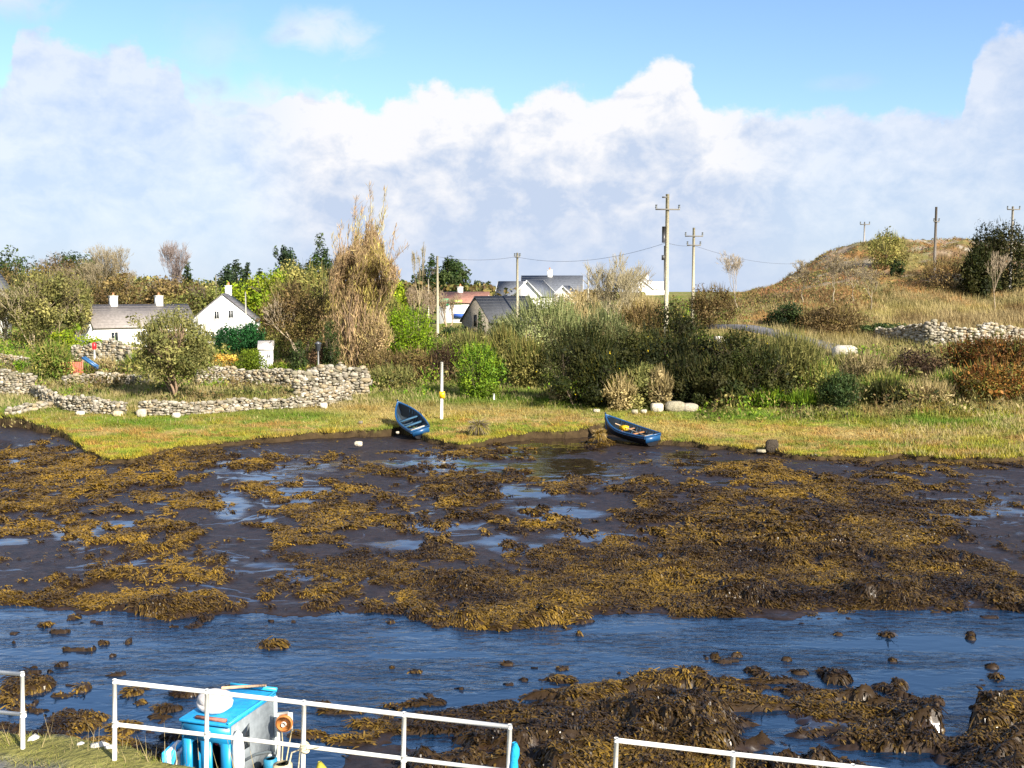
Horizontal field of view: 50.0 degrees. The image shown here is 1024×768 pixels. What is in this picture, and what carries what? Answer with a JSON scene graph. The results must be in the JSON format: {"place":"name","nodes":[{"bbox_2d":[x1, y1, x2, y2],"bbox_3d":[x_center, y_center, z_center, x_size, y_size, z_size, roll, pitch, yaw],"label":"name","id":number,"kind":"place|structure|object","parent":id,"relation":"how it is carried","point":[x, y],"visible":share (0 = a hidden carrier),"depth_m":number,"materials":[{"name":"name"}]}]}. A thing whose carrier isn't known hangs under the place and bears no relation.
{"place":"outdoors","nodes":[
{"label":"outdoors","id":0,"kind":"place"},
{"bbox_2d":[0,733,192,767],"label":"quay","id":1,"kind":"structure","parent":0,"point":[85,751],"depth_m":15.28,"materials":[{"name":"plant"}]},
{"bbox_2d":[0,670,26,748],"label":"railing","id":2,"kind":"object","parent":1,"relation":"on","point":[22,713],"visible":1,"depth_m":15.74,"materials":[{"name":"white metal"}]},
{"bbox_2d":[0,712,253,767],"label":"verge grass","id":3,"kind":"structure","parent":1,"relation":"on","point":[139,754],"depth_m":15.22,"materials":[{"name":"green plant"}]},
{"bbox_2d":[112,679,511,767],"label":"railing","id":4,"kind":"object","parent":1,"relation":"on","point":[207,734],"visible":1,"depth_m":14.53,"materials":[{"name":"white metal"}]},
{"bbox_2d":[613,737,880,767],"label":"railing","id":5,"kind":"object","parent":1,"relation":"on","point":[732,754],"visible":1,"depth_m":13.83,"materials":[{"name":"white metal"}]},
{"bbox_2d":[0,425,1023,767],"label":"mud flat","id":6,"kind":"structure","parent":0,"point":[250,563],"depth_m":38.72,"materials":[{"name":"brown soil"}]},
{"bbox_2d":[0,432,1023,767],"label":"seaweed","id":7,"kind":"object","parent":6,"relation":"on","point":[882,520],"visible":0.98,"depth_m":35.20,"materials":[{"name":"brown plant"}]},
{"bbox_2d":[605,412,660,445],"bbox_3d":[6.660,2.566,62.686,1.529,1.492,4.431,-3,6,-32],"label":"rowing boat","id":8,"kind":"object","parent":6,"relation":"on","point":[623,429],"visible":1,"depth_m":62.45,"materials":[{"name":"paint"}]},
{"bbox_2d":[0,448,1023,767],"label":"river","id":9,"kind":"structure","parent":0,"point":[338,658],"depth_m":27.34,"materials":[{"name":"blue liquid"}]},
{"bbox_2d":[179,682,292,767],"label":"fishing boat","id":10,"kind":"object","parent":9,"relation":"on","point":[257,719],"visible":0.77,"depth_m":19.48,"materials":[{"name":"paint"}]},
{"bbox_2d":[162,740,182,765],"bbox_3d":[-5.910,6.802,19.643,0.544,0.719,0.565,0,5,0],"label":"striped crate cover","id":11,"kind":"object","parent":10,"relation":"on","point":[168,752],"visible":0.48,"depth_m":19.37,"materials":[{"name":"fabric"}]},
{"bbox_2d":[196,688,232,713],"bbox_3d":[-5.255,5.569,19.370,0.634,0.357,0.611,0,5,0],"label":"white tub","id":12,"kind":"object","parent":10,"relation":"on","point":[219,704],"visible":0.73,"depth_m":19.17,"materials":[{"name":"paint"}]},
{"bbox_2d":[232,730,244,767],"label":"fender","id":13,"kind":"object","parent":10,"relation":"hanging from","point":[238,752],"visible":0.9,"depth_m":18.79,"materials":[{"name":"paint"}]},
{"bbox_2d":[0,237,1023,463],"bbox_3d":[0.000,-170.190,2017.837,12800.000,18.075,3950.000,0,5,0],"label":"ground","id":14,"kind":"structure","parent":0,"point":[5,420],"depth_m":67.95,"materials":[{"name":"green plant"}]},
{"bbox_2d":[0,286,20,346],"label":"garden tree","id":15,"kind":"object","parent":14,"relation":"on","point":[3,315],"visible":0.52,"depth_m":128.27,"materials":[{"name":"green plant"}]},
{"bbox_2d":[0,368,37,394],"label":"stone wall","id":16,"kind":"structure","parent":14,"relation":"on","point":[13,382],"depth_m":79.41,"materials":[{"name":"grey stone"}]},
{"bbox_2d":[0,245,54,313],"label":"wind shaped tree","id":17,"kind":"object","parent":14,"relation":"on","point":[19,265],"visible":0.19,"depth_m":169.70,"materials":[{"name":"green plant"}]},
{"bbox_2d":[0,261,76,349],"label":"garden tree","id":18,"kind":"object","parent":14,"relation":"on","point":[27,318],"visible":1,"depth_m":124.79,"materials":[{"name":"green plant"}]},
{"bbox_2d":[23,337,78,381],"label":"shrub","id":19,"kind":"object","parent":14,"relation":"on","point":[50,356],"visible":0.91,"depth_m":87.73,"materials":[{"name":"green plant"}]},
{"bbox_2d":[24,265,86,334],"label":"garden tree","id":20,"kind":"object","parent":14,"relation":"on","point":[74,294],"visible":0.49,"depth_m":127.91,"materials":[{"name":"green plant"}]},
{"bbox_2d":[29,385,127,414],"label":"stone wall","id":21,"kind":"structure","parent":14,"relation":"on","point":[90,404],"depth_m":71.91,"materials":[{"name":"grey stone"}]},
{"bbox_2d":[63,276,95,341],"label":"garden tree","id":22,"kind":"object","parent":14,"relation":"on","point":[79,310],"visible":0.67,"depth_m":131.18,"materials":[{"name":"green plant"}]},
{"bbox_2d":[71,338,131,367],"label":"stone wall","id":23,"kind":"structure","parent":14,"relation":"on","point":[112,347],"depth_m":100.79,"materials":[{"name":"grey stone"}]},
{"bbox_2d":[68,242,137,303],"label":"bare tree","id":24,"kind":"object","parent":14,"relation":"on","point":[115,262],"visible":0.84,"depth_m":153.75,"materials":[{"name":"beige plant"}]},
{"bbox_2d":[62,371,154,384],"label":"stone wall","id":25,"kind":"structure","parent":14,"relation":"on","point":[82,376],"depth_m":86.85,"materials":[{"name":"grey stone"}]},
{"bbox_2d":[75,292,191,344],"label":"cottage","id":26,"kind":"structure","parent":14,"relation":"on","point":[109,320],"depth_m":135.46,"materials":[{"name":"stone"}]},
{"bbox_2d":[85,266,186,303],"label":"brown tree","id":27,"kind":"object","parent":14,"relation":"on","point":[115,284],"visible":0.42,"depth_m":151.99,"materials":[{"name":"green plant"}]},
{"bbox_2d":[124,275,209,313],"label":"brown tree","id":28,"kind":"object","parent":14,"relation":"on","point":[169,288],"visible":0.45,"depth_m":152.44,"materials":[{"name":"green plant"}]},
{"bbox_2d":[125,301,216,394],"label":"garden tree","id":29,"kind":"object","parent":14,"relation":"on","point":[166,347],"visible":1,"depth_m":77.08,"materials":[{"name":"green plant"}]},
{"bbox_2d":[159,240,190,299],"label":"bare tree","id":30,"kind":"object","parent":14,"relation":"on","point":[176,271],"visible":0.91,"depth_m":156.96,"materials":[{"name":"brown plant"}]},
{"bbox_2d":[157,277,223,313],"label":"olive tree","id":31,"kind":"object","parent":14,"relation":"on","point":[204,302],"visible":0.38,"depth_m":148.50,"materials":[{"name":"green plant"}]},
{"bbox_2d":[190,282,260,346],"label":"gable house","id":32,"kind":"structure","parent":14,"relation":"on","point":[226,307],"depth_m":127.09,"materials":[{"name":"paint"}]},
{"bbox_2d":[212,321,239,356],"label":"cypress","id":33,"kind":"object","parent":14,"relation":"on","point":[220,336],"visible":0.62,"depth_m":107.46,"materials":[{"name":"green plant"}]},
{"bbox_2d":[214,259,248,295],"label":"pine tree","id":34,"kind":"object","parent":14,"relation":"on","point":[229,276],"visible":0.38,"depth_m":178.79,"materials":[{"name":"green plant"}]},
{"bbox_2d":[221,319,256,356],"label":"cypress","id":35,"kind":"object","parent":14,"relation":"on","point":[239,340],"visible":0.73,"depth_m":107.43,"materials":[{"name":"green plant"}]},
{"bbox_2d":[138,382,352,415],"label":"stone wall","id":36,"kind":"structure","parent":14,"relation":"on","point":[342,391],"depth_m":72.43,"materials":[{"name":"grey stone"}]},
{"bbox_2d":[195,365,295,386],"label":"stone wall","id":37,"kind":"structure","parent":14,"relation":"on","point":[279,376],"depth_m":85.63,"materials":[{"name":"grey stone"}]},
{"bbox_2d":[234,348,268,370],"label":"topiary","id":38,"kind":"object","parent":14,"relation":"on","point":[252,362],"visible":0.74,"depth_m":91.74,"materials":[{"name":"green plant"}]},
{"bbox_2d":[240,318,266,355],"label":"cypress","id":39,"kind":"object","parent":14,"relation":"on","point":[254,334],"visible":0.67,"depth_m":107.64,"materials":[{"name":"green plant"}]},
{"bbox_2d":[219,266,288,327],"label":"lime tree","id":40,"kind":"object","parent":14,"relation":"on","point":[255,297],"visible":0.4,"depth_m":136.72,"materials":[{"name":"green plant"}]},
{"bbox_2d":[272,245,304,289],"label":"pine tree","id":41,"kind":"object","parent":14,"relation":"on","point":[285,253],"visible":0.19,"depth_m":188.22,"materials":[{"name":"green plant"}]},
{"bbox_2d":[253,277,339,352],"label":"wind shaped tree","id":42,"kind":"object","parent":14,"relation":"on","point":[281,320],"visible":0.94,"depth_m":96.97,"materials":[{"name":"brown plant"}]},
{"bbox_2d":[262,258,348,350],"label":"scrub tree","id":43,"kind":"object","parent":14,"relation":"on","point":[297,274],"visible":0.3,"depth_m":115.01,"materials":[{"name":"green plant"}]},
{"bbox_2d":[304,233,339,295],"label":"pine tree","id":44,"kind":"object","parent":14,"relation":"on","point":[314,263],"visible":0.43,"depth_m":173.56,"materials":[{"name":"green plant"}]},
{"bbox_2d":[5,274,644,321],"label":"distant wood","id":45,"kind":"object","parent":14,"relation":"on","point":[479,288],"visible":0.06,"depth_m":188.24,"materials":[{"name":"green plant"}]},
{"bbox_2d":[319,318,340,365],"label":"shrub","id":46,"kind":"object","parent":14,"relation":"on","point":[329,349],"visible":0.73,"depth_m":92.81,"materials":[{"name":"green plant"}]},
{"bbox_2d":[290,362,372,395],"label":"stone wall","id":47,"kind":"structure","parent":14,"relation":"on","point":[319,377],"depth_m":78.96,"materials":[{"name":"grey stone"}]},
{"bbox_2d":[319,181,408,366],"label":"tall tree","id":48,"kind":"object","parent":14,"relation":"on","point":[356,266],"visible":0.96,"depth_m":93.52,"materials":[{"name":"beige plant"}]},
{"bbox_2d":[355,309,394,365],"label":"shrub","id":49,"kind":"object","parent":14,"relation":"on","point":[381,338],"visible":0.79,"depth_m":92.78,"materials":[{"name":"beige plant"}]},
{"bbox_2d":[357,346,406,378],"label":"bramble","id":50,"kind":"object","parent":14,"relation":"on","point":[376,359],"visible":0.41,"depth_m":85.79,"materials":[{"name":"brown plant"}]},
{"bbox_2d":[368,360,421,388],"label":"bramble","id":51,"kind":"object","parent":14,"relation":"on","point":[402,374],"visible":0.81,"depth_m":81.73,"materials":[{"name":"green plant"}]},
{"bbox_2d":[382,344,438,380],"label":"bramble","id":52,"kind":"object","parent":14,"relation":"on","point":[416,358],"visible":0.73,"depth_m":84.60,"materials":[{"name":"brown plant"}]},
{"bbox_2d":[384,302,438,364],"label":"bush","id":53,"kind":"object","parent":14,"relation":"on","point":[403,341],"visible":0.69,"depth_m":95.51,"materials":[{"name":"green plant"}]},
{"bbox_2d":[395,400,429,438],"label":"rowing boat","id":54,"kind":"object","parent":14,"relation":"on","point":[406,415],"visible":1,"depth_m":65.71,"materials":[{"name":"paint"}]},
{"bbox_2d":[410,253,440,313],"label":"pine tree","id":55,"kind":"object","parent":14,"relation":"on","point":[432,276],"visible":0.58,"depth_m":188.55,"materials":[{"name":"green plant"}]},
{"bbox_2d":[419,341,470,381],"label":"bramble","id":56,"kind":"object","parent":14,"relation":"on","point":[446,360],"visible":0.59,"depth_m":84.75,"materials":[{"name":"brown plant"}]},
{"bbox_2d":[435,255,471,295],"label":"pine tree","id":57,"kind":"object","parent":14,"relation":"on","point":[454,272],"visible":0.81,"depth_m":187.76,"materials":[{"name":"green plant"}]},
{"bbox_2d":[439,284,489,323],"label":"shop","id":58,"kind":"structure","parent":14,"relation":"on","point":[465,299],"depth_m":148.52,"materials":[{"name":"paint"}]},
{"bbox_2d":[441,326,491,356],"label":"scrub","id":59,"kind":"object","parent":14,"relation":"on","point":[463,338],"visible":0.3,"depth_m":95.27,"materials":[{"name":"green plant"}]},
{"bbox_2d":[449,333,509,399],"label":"shrub","id":60,"kind":"object","parent":14,"relation":"on","point":[476,363],"visible":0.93,"depth_m":76.86,"materials":[{"name":"green plant"}]},
{"bbox_2d":[459,296,544,342],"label":"stone barn","id":61,"kind":"structure","parent":14,"relation":"on","point":[490,306],"depth_m":112.20,"materials":[{"name":"stone"}]},
{"bbox_2d":[487,320,518,378],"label":"shrub","id":62,"kind":"object","parent":14,"relation":"on","point":[496,344],"visible":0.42,"depth_m":85.77,"materials":[{"name":"green plant"}]},
{"bbox_2d":[0,234,1023,421],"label":"undergrowth","id":63,"kind":"object","parent":14,"relation":"on","point":[752,293],"visible":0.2,"depth_m":87.26,"materials":[{"name":"green plant"}]},
{"bbox_2d":[499,331,551,387],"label":"scrub","id":64,"kind":"object","parent":14,"relation":"on","point":[524,355],"visible":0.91,"depth_m":81.54,"materials":[{"name":"green plant"}]},
{"bbox_2d":[488,289,584,374],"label":"shrub","id":65,"kind":"object","parent":14,"relation":"on","point":[526,313],"visible":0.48,"depth_m":87.03,"materials":[{"name":"green plant"}]},
{"bbox_2d":[494,268,582,305],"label":"modern house","id":66,"kind":"structure","parent":14,"relation":"on","point":[548,282],"depth_m":188.31,"materials":[{"name":"paint"}]},
{"bbox_2d":[534,335,609,406],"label":"gorse","id":67,"kind":"object","parent":14,"relation":"on","point":[583,350],"visible":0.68,"depth_m":73.25,"materials":[{"name":"green plant"}]},
{"bbox_2d":[546,312,618,388],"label":"scrub","id":68,"kind":"object","parent":14,"relation":"on","point":[606,347],"visible":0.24,"depth_m":79.51,"materials":[{"name":"green plant"}]},
{"bbox_2d":[552,346,637,408],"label":"gorse","id":69,"kind":"object","parent":14,"relation":"on","point":[594,395],"visible":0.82,"depth_m":72.05,"materials":[{"name":"green plant"}]},
{"bbox_2d":[578,305,632,368],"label":"scrub","id":70,"kind":"object","parent":14,"relation":"on","point":[616,323],"visible":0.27,"depth_m":89.25,"materials":[{"name":"green plant"}]},
{"bbox_2d":[600,370,637,410],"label":"shrub","id":71,"kind":"object","parent":14,"relation":"on","point":[620,391],"visible":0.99,"depth_m":71.16,"materials":[{"name":"beige plant"}]},
{"bbox_2d":[584,253,657,320],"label":"bare tree","id":72,"kind":"object","parent":14,"relation":"on","point":[621,281],"visible":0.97,"depth_m":99.10,"materials":[{"name":"beige plant"}]},
{"bbox_2d":[605,322,664,363],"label":"gorse","id":73,"kind":"object","parent":14,"relation":"on","point":[630,341],"visible":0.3,"depth_m":83.06,"materials":[{"name":"green plant"}]},
{"bbox_2d":[613,361,661,408],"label":"gorse","id":74,"kind":"object","parent":14,"relation":"on","point":[641,377],"visible":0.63,"depth_m":71.83,"materials":[{"name":"green plant"}]},
{"bbox_2d":[617,298,663,339],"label":"scrub","id":75,"kind":"object","parent":14,"relation":"on","point":[633,313],"visible":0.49,"depth_m":97.11,"materials":[{"name":"brown plant"}]},
{"bbox_2d":[644,363,673,407],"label":"shrub","id":76,"kind":"object","parent":14,"relation":"on","point":[664,389],"visible":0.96,"depth_m":71.56,"materials":[{"name":"beige plant"}]},
{"bbox_2d":[628,321,697,374],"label":"gorse","id":77,"kind":"object","parent":14,"relation":"on","point":[657,355],"visible":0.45,"depth_m":76.27,"materials":[{"name":"green plant"}]},
{"bbox_2d":[655,194,679,358],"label":"utility pole","id":78,"kind":"object","parent":14,"relation":"on","point":[665,238],"visible":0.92,"depth_m":89.25,"materials":[{"name":"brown wood"}]},
{"bbox_2d":[641,301,708,361],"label":"gorse","id":79,"kind":"object","parent":14,"relation":"on","point":[683,325],"visible":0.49,"depth_m":86.58,"materials":[{"name":"green plant"}]},
{"bbox_2d":[659,347,714,404],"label":"gorse","id":80,"kind":"object","parent":14,"relation":"on","point":[683,388],"visible":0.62,"depth_m":72.39,"materials":[{"name":"green plant"}]},
{"bbox_2d":[662,327,737,394],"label":"gorse","id":81,"kind":"object","parent":14,"relation":"on","point":[699,348],"visible":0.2,"depth_m":75.58,"materials":[{"name":"green plant"}]},
{"bbox_2d":[684,282,737,328],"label":"shrub","id":82,"kind":"object","parent":14,"relation":"on","point":[702,303],"visible":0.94,"depth_m":101.22,"materials":[{"name":"brown plant"}]},
{"bbox_2d":[683,352,754,408],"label":"gorse","id":83,"kind":"object","parent":14,"relation":"on","point":[715,385],"visible":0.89,"depth_m":71.28,"materials":[{"name":"green plant"}]},
{"bbox_2d":[686,324,780,394],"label":"gorse","id":84,"kind":"object","parent":14,"relation":"on","point":[741,340],"visible":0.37,"depth_m":73.95,"materials":[{"name":"green plant"}]},
{"bbox_2d":[717,339,795,406],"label":"gorse","id":85,"kind":"object","parent":14,"relation":"on","point":[768,361],"visible":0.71,"depth_m":71.81,"materials":[{"name":"green plant"}]},
{"bbox_2d":[745,385,787,407],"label":"scrub","id":86,"kind":"object","parent":14,"relation":"on","point":[764,395],"visible":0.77,"depth_m":71.34,"materials":[{"name":"green plant"}]},
{"bbox_2d":[758,301,807,327],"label":"shrub","id":87,"kind":"object","parent":14,"relation":"on","point":[788,317],"visible":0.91,"depth_m":100.26,"materials":[{"name":"green plant"}]},
{"bbox_2d":[757,321,827,392],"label":"shrub","id":88,"kind":"object","parent":14,"relation":"on","point":[792,347],"visible":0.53,"depth_m":73.88,"materials":[{"name":"green plant"}]},
{"bbox_2d":[780,386,819,408],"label":"scrub","id":89,"kind":"object","parent":14,"relation":"on","point":[805,399],"visible":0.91,"depth_m":70.87,"materials":[{"name":"green plant"}]},
{"bbox_2d":[794,354,839,397],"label":"scrub","id":90,"kind":"object","parent":14,"relation":"on","point":[828,367],"visible":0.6,"depth_m":73.80,"materials":[{"name":"green plant"}]},
{"bbox_2d":[788,301,873,333],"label":"shrub","id":91,"kind":"object","parent":14,"relation":"on","point":[830,316],"visible":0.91,"depth_m":98.00,"materials":[{"name":"brown plant"}]},
{"bbox_2d":[815,368,865,411],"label":"shrub","id":92,"kind":"object","parent":14,"relation":"on","point":[835,388],"visible":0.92,"depth_m":70.03,"materials":[{"name":"green plant"}]},
{"bbox_2d":[835,344,891,387],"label":"scrub","id":93,"kind":"object","parent":14,"relation":"on","point":[866,367],"visible":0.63,"depth_m":75.76,"materials":[{"name":"beige plant"}]},
{"bbox_2d":[864,226,911,270],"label":"shrub","id":94,"kind":"object","parent":14,"relation":"on","point":[885,251],"visible":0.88,"depth_m":132.57,"materials":[{"name":"green plant"}]},
{"bbox_2d":[857,366,918,406],"bbox_3d":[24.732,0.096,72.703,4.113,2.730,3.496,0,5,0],"label":"scrub","id":95,"kind":"object","parent":14,"relation":"on","point":[877,376],"visible":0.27,"depth_m":72.46,"materials":[{"name":"green plant"}]},
{"bbox_2d":[886,347,946,379],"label":"bramble","id":96,"kind":"object","parent":14,"relation":"on","point":[914,359],"visible":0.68,"depth_m":78.61,"materials":[{"name":"brown plant"}]},
{"bbox_2d":[899,376,958,403],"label":"scrub","id":97,"kind":"object","parent":14,"relation":"on","point":[919,387],"visible":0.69,"depth_m":70.74,"materials":[{"name":"beige plant"}]},
{"bbox_2d":[920,252,961,291],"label":"shrub","id":98,"kind":"object","parent":14,"relation":"on","point":[936,280],"visible":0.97,"depth_m":119.97,"materials":[{"name":"brown plant"}]},
{"bbox_2d":[873,319,1023,347],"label":"stone wall","id":99,"kind":"structure","parent":14,"relation":"on","point":[931,331],"depth_m":91.49,"materials":[{"name":"grey stone"}]},
{"bbox_2d":[938,330,1015,373],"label":"bramble","id":100,"kind":"object","parent":14,"relation":"on","point":[969,350],"visible":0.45,"depth_m":78.62,"materials":[{"name":"brown plant"}]},
{"bbox_2d":[956,232,1002,298],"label":"gorse","id":101,"kind":"object","parent":14,"relation":"on","point":[976,277],"visible":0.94,"depth_m":117.72,"materials":[{"name":"green plant"}]},
{"bbox_2d":[950,354,1023,405],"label":"bramble","id":102,"kind":"object","parent":14,"relation":"on","point":[991,375],"visible":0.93,"depth_m":70.06,"materials":[{"name":"brown plant"}]},
{"bbox_2d":[966,218,1023,292],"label":"gorse","id":103,"kind":"object","parent":14,"relation":"on","point":[1000,238],"visible":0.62,"depth_m":119.37,"materials":[{"name":"green plant"}]},
{"bbox_2d":[968,325,1023,367],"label":"bramble","id":104,"kind":"object","parent":14,"relation":"on","point":[1016,345],"visible":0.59,"depth_m":76.50,"materials":[{"name":"brown plant"}]},
{"bbox_2d":[0,0,1023,291],"label":"sky","id":105,"kind":"structure","parent":0,"point":[549,131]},
{"bbox_2d":[706,324,858,349],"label":"road","id":106,"kind":"structure","parent":0,"point":[737,326],"depth_m":98.14,"materials":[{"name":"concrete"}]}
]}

